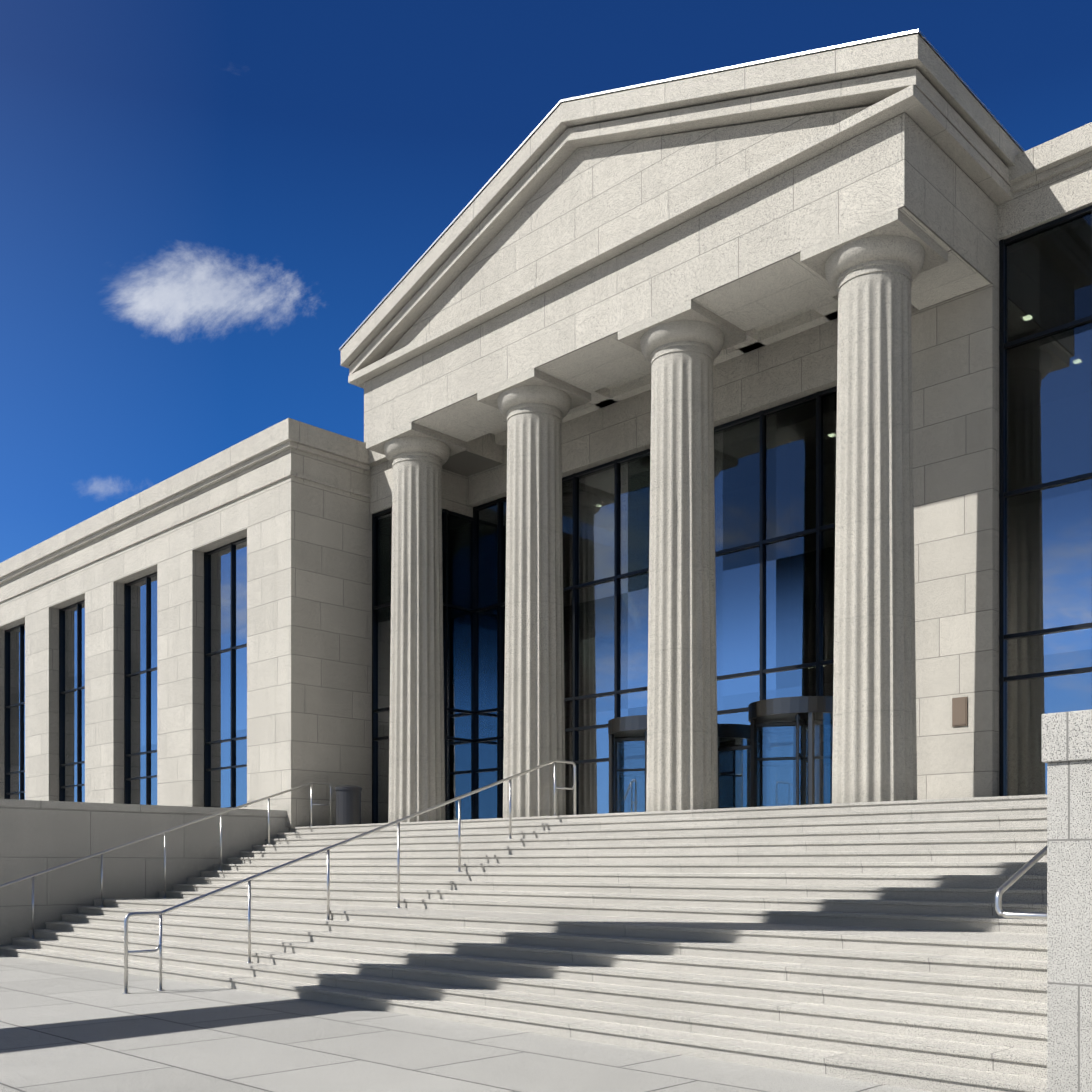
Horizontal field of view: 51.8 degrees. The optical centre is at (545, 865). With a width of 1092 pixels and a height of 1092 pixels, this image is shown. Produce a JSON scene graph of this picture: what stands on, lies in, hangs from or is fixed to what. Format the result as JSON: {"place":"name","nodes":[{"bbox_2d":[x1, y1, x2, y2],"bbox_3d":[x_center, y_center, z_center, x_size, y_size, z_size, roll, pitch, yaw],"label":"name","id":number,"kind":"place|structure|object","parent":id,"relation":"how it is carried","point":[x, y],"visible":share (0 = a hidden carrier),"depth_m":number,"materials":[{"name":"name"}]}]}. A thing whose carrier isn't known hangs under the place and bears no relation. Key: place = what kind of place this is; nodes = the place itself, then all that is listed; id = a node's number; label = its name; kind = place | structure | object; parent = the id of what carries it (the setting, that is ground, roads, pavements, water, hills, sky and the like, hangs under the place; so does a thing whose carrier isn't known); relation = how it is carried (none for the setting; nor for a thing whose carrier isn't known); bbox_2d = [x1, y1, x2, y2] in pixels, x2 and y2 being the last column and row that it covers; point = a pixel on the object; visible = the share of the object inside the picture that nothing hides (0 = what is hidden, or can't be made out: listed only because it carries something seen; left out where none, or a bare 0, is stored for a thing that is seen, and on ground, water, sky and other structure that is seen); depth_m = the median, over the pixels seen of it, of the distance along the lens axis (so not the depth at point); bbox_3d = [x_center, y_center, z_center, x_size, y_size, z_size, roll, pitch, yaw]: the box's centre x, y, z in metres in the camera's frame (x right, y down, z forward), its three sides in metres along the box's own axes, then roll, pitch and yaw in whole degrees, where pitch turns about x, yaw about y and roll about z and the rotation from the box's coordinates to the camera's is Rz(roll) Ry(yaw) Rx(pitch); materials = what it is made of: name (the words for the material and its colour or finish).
{"place":"outdoors","nodes":[
{"label":"outdoors","id":0,"kind":"place"},
{"bbox_2d":[0,448,371,826],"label":"wing walls","id":1,"kind":"structure","parent":0,"point":[309,631],"depth_m":25.61,"materials":[{"name":"beige stone"}]},
{"bbox_2d":[4,537,246,807],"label":"wing frames","id":2,"kind":"structure","parent":1,"relation":"in","point":[147,670],"depth_m":30.40,"materials":[{"name":"black metal"}]},
{"bbox_2d":[8,540,246,807],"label":"glass","id":3,"kind":"structure","parent":2,"relation":"in","point":[219,664],"depth_m":29.54,"materials":[{"name":"blue glass"}]},
{"bbox_2d":[0,418,371,602],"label":"wing cornice","id":4,"kind":"structure","parent":1,"relation":"on","point":[276,439],"depth_m":26.67,"materials":[{"name":"beige stone"}]},
{"bbox_2d":[0,954,929,1091],"bbox_3d":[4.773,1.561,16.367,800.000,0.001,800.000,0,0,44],"label":"plaza ground","id":5,"kind":"structure","parent":0,"point":[67,1028],"depth_m":9.47,"materials":[{"name":"stone"}]},
{"bbox_2d":[0,794,1046,1091],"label":"stairs","id":6,"kind":"structure","parent":5,"relation":"on","point":[878,942],"depth_m":12.69,"materials":[{"name":"stone"}]},
{"bbox_2d":[0,782,331,938],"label":"handrail","id":7,"kind":"object","parent":6,"relation":"on","point":[32,876],"visible":0.94,"depth_m":21.86,"materials":[{"name":"silver metal"}]},
{"bbox_2d":[122,760,575,993],"bbox_3d":[-2.318,-0.126,16.638,0.100,3.374,8.150,0,0,44],"label":"handrail","id":8,"kind":"object","parent":6,"relation":"on","point":[248,880],"visible":0.88,"depth_m":15.85,"materials":[{"name":"silver metal"}]},
{"bbox_2d":[0,709,1091,1091],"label":"cheek walls","id":9,"kind":"structure","parent":5,"relation":"on","point":[38,835],"depth_m":20.40,"materials":[{"name":"stone"}]},
{"bbox_2d":[995,845,1046,918],"bbox_3d":[5.677,-0.689,10.153,0.843,2.148,5.847,0,0,44],"label":"wall handrail","id":10,"kind":"object","parent":9,"relation":"attached to","point":[1018,874],"depth_m":8.36,"materials":[{"name":"silver metal"}]},
{"bbox_3d":[11.230,0.613,37.216,100.000,2.896,41.200,0,0,44],"label":"podium landing","id":11,"kind":"object","parent":5,"relation":"on","visible":0},
{"bbox_2d":[335,785,361,824],"bbox_3d":[-4.243,-1.279,24.169,0.580,0.880,0.580,0,0,44],"label":"litter bin","id":12,"kind":"object","parent":11,"relation":"on","point":[348,804],"visible":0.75,"depth_m":23.93,"materials":[{"name":"grey metal"}]},
{"bbox_2d":[366,422,467,822],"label":"column","id":13,"kind":"structure","parent":11,"relation":"on","point":[417,456],"depth_m":23.27,"materials":[{"name":"stone"}]},
{"bbox_2d":[364,112,998,476],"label":"entablature","id":14,"kind":"structure","parent":13,"relation":"on","point":[902,160],"depth_m":17.56,"materials":[{"name":"stone"}]},
{"bbox_2d":[341,34,1021,388],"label":"pediment cornice","id":15,"kind":"structure","parent":14,"relation":"on","point":[917,81],"depth_m":17.37,"materials":[{"name":"stone"}]},
{"bbox_2d":[339,29,1024,350],"bbox_3d":[3.791,-12.008,22.860,12.960,2.199,10.110,0,0,44],"label":"roof flashing","id":16,"kind":"object","parent":15,"relation":"on","point":[933,48],"visible":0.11,"depth_m":17.11,"materials":[{"name":"white metal"}]},
{"bbox_2d":[372,106,996,378],"bbox_3d":[3.907,-11.409,22.978,12.400,2.141,9.580,0,0,44],"label":"tympanum","id":17,"kind":"object","parent":15,"relation":"attached to","point":[581,201],"visible":0.07,"depth_m":19.14,"materials":[{"name":"stone"}]},
{"bbox_2d":[442,509,473,819],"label":"link side frames","id":18,"kind":"structure","parent":11,"relation":"on","point":[446,605],"depth_m":25.37,"materials":[{"name":"black metal"}]},
{"bbox_2d":[442,512,472,819],"bbox_3d":[-2.274,-4.439,25.404,0.020,7.200,1.780,0,0,44],"label":"window","id":19,"kind":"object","parent":18,"relation":"in","point":[460,642],"depth_m":25.72,"materials":[{"name":"blue glass"}]},
{"bbox_2d":[477,368,590,817],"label":"column","id":20,"kind":"structure","parent":11,"relation":"on","point":[534,406],"depth_m":20.82,"materials":[{"name":"stone"}]},
{"bbox_2d":[608,715,646,812],"bbox_3d":[2.078,-1.779,21.116,1.820,1.880,1.820,0,0,44],"label":"revolving door","id":21,"kind":"structure","parent":11,"relation":"on","point":[627,735],"depth_m":21.24,"materials":[{"name":"glass"}]},
{"bbox_2d":[618,299,745,811],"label":"column","id":22,"kind":"structure","parent":11,"relation":"on","point":[681,346],"depth_m":18.37,"materials":[{"name":"stone"}]},
{"bbox_2d":[467,284,998,799],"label":"portico wall","id":23,"kind":"structure","parent":11,"relation":"on","point":[955,416],"depth_m":17.83,"materials":[{"name":"beige stone"}]},
{"bbox_2d":[473,386,836,818],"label":"portico curtain frames","id":24,"kind":"structure","parent":23,"relation":"hanging from","point":[616,577],"depth_m":22.94,"materials":[{"name":"black metal"}]},
{"bbox_2d":[477,391,836,818],"bbox_3d":[2.288,-4.564,22.185,11.000,7.450,0.020,0,0,44],"label":"window glass","id":25,"kind":"object","parent":24,"relation":"in","point":[790,563],"depth_m":21.16,"materials":[{"name":"blue glass"}]},
{"bbox_2d":[952,697,967,726],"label":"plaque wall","id":26,"kind":"structure","parent":23,"relation":"attached to","point":[959,711],"depth_m":17.60,"materials":[{"name":"brown metal"}]},
{"bbox_2d":[748,696,832,806],"bbox_3d":[4.326,-1.779,18.909,1.820,1.880,1.820,0,0,44],"label":"revolving door","id":27,"kind":"structure","parent":11,"relation":"on","point":[791,746],"depth_m":18.78,"materials":[{"name":"glass"}]},
{"bbox_2d":[800,208,947,803],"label":"column","id":28,"kind":"structure","parent":11,"relation":"on","point":[870,271],"depth_m":15.92,"materials":[{"name":"stone"}]},
{"bbox_2d":[0,0,1091,562],"label":"sky","id":29,"kind":"structure","parent":0,"point":[202,202],"materials":[{"name":"blue"}]},
{"bbox_2d":[413,207,989,445],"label":"portico ceiling","id":30,"kind":"structure","parent":0,"point":[778,290],"depth_m":19.32,"materials":[{"name":"beige stone"}]},
{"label":"left wing","id":31,"kind":"object","parent":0,"visible":0},
{"bbox_2d":[367,450,472,516],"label":"wall","id":32,"kind":"structure","parent":31,"relation":"attached to","point":[454,490],"depth_m":25.48,"materials":[{"name":"stone"}]},
{"bbox_2d":[372,507,391,823],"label":"curtain wall frames","id":33,"kind":"structure","parent":32,"relation":"hanging from","point":[374,709],"depth_m":25.69,"materials":[{"name":"black metal"}]},
{"bbox_2d":[376,512,390,822],"bbox_3d":[-3.415,-4.439,25.262,1.450,7.200,0.020,0,0,44],"label":"window glass","id":34,"kind":"object","parent":33,"relation":"in","point":[383,578],"depth_m":25.51,"materials":[{"name":"glass"}]},
{"bbox_3d":[19.732,-5.239,12.190,52.800,8.800,3.800,0,0,44],"label":"interior","id":35,"kind":"object","parent":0,"visible":0},
{"bbox_3d":[19.448,-10.039,12.258,53.300,0.800,9.300,0,0,44],"label":"roof slab","id":36,"kind":"object","parent":35,"relation":"on","visible":0},
{"bbox_2d":[997,122,1091,239],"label":"wing parapet","id":37,"kind":"structure","parent":36,"relation":"attached to","point":[1050,180],"depth_m":16.79,"materials":[{"name":"stone"}]},
{"bbox_2d":[999,205,1091,795],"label":"wing curtain frames","id":38,"kind":"structure","parent":37,"relation":"hanging from","point":[1003,346],"depth_m":17.39,"materials":[{"name":"black metal"}]},
{"bbox_2d":[1005,212,1091,795],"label":"curtain wall glass","id":39,"kind":"object","parent":38,"relation":"in","point":[1048,438],"depth_m":17.01,"materials":[{"name":"blue glass"}]}
]}

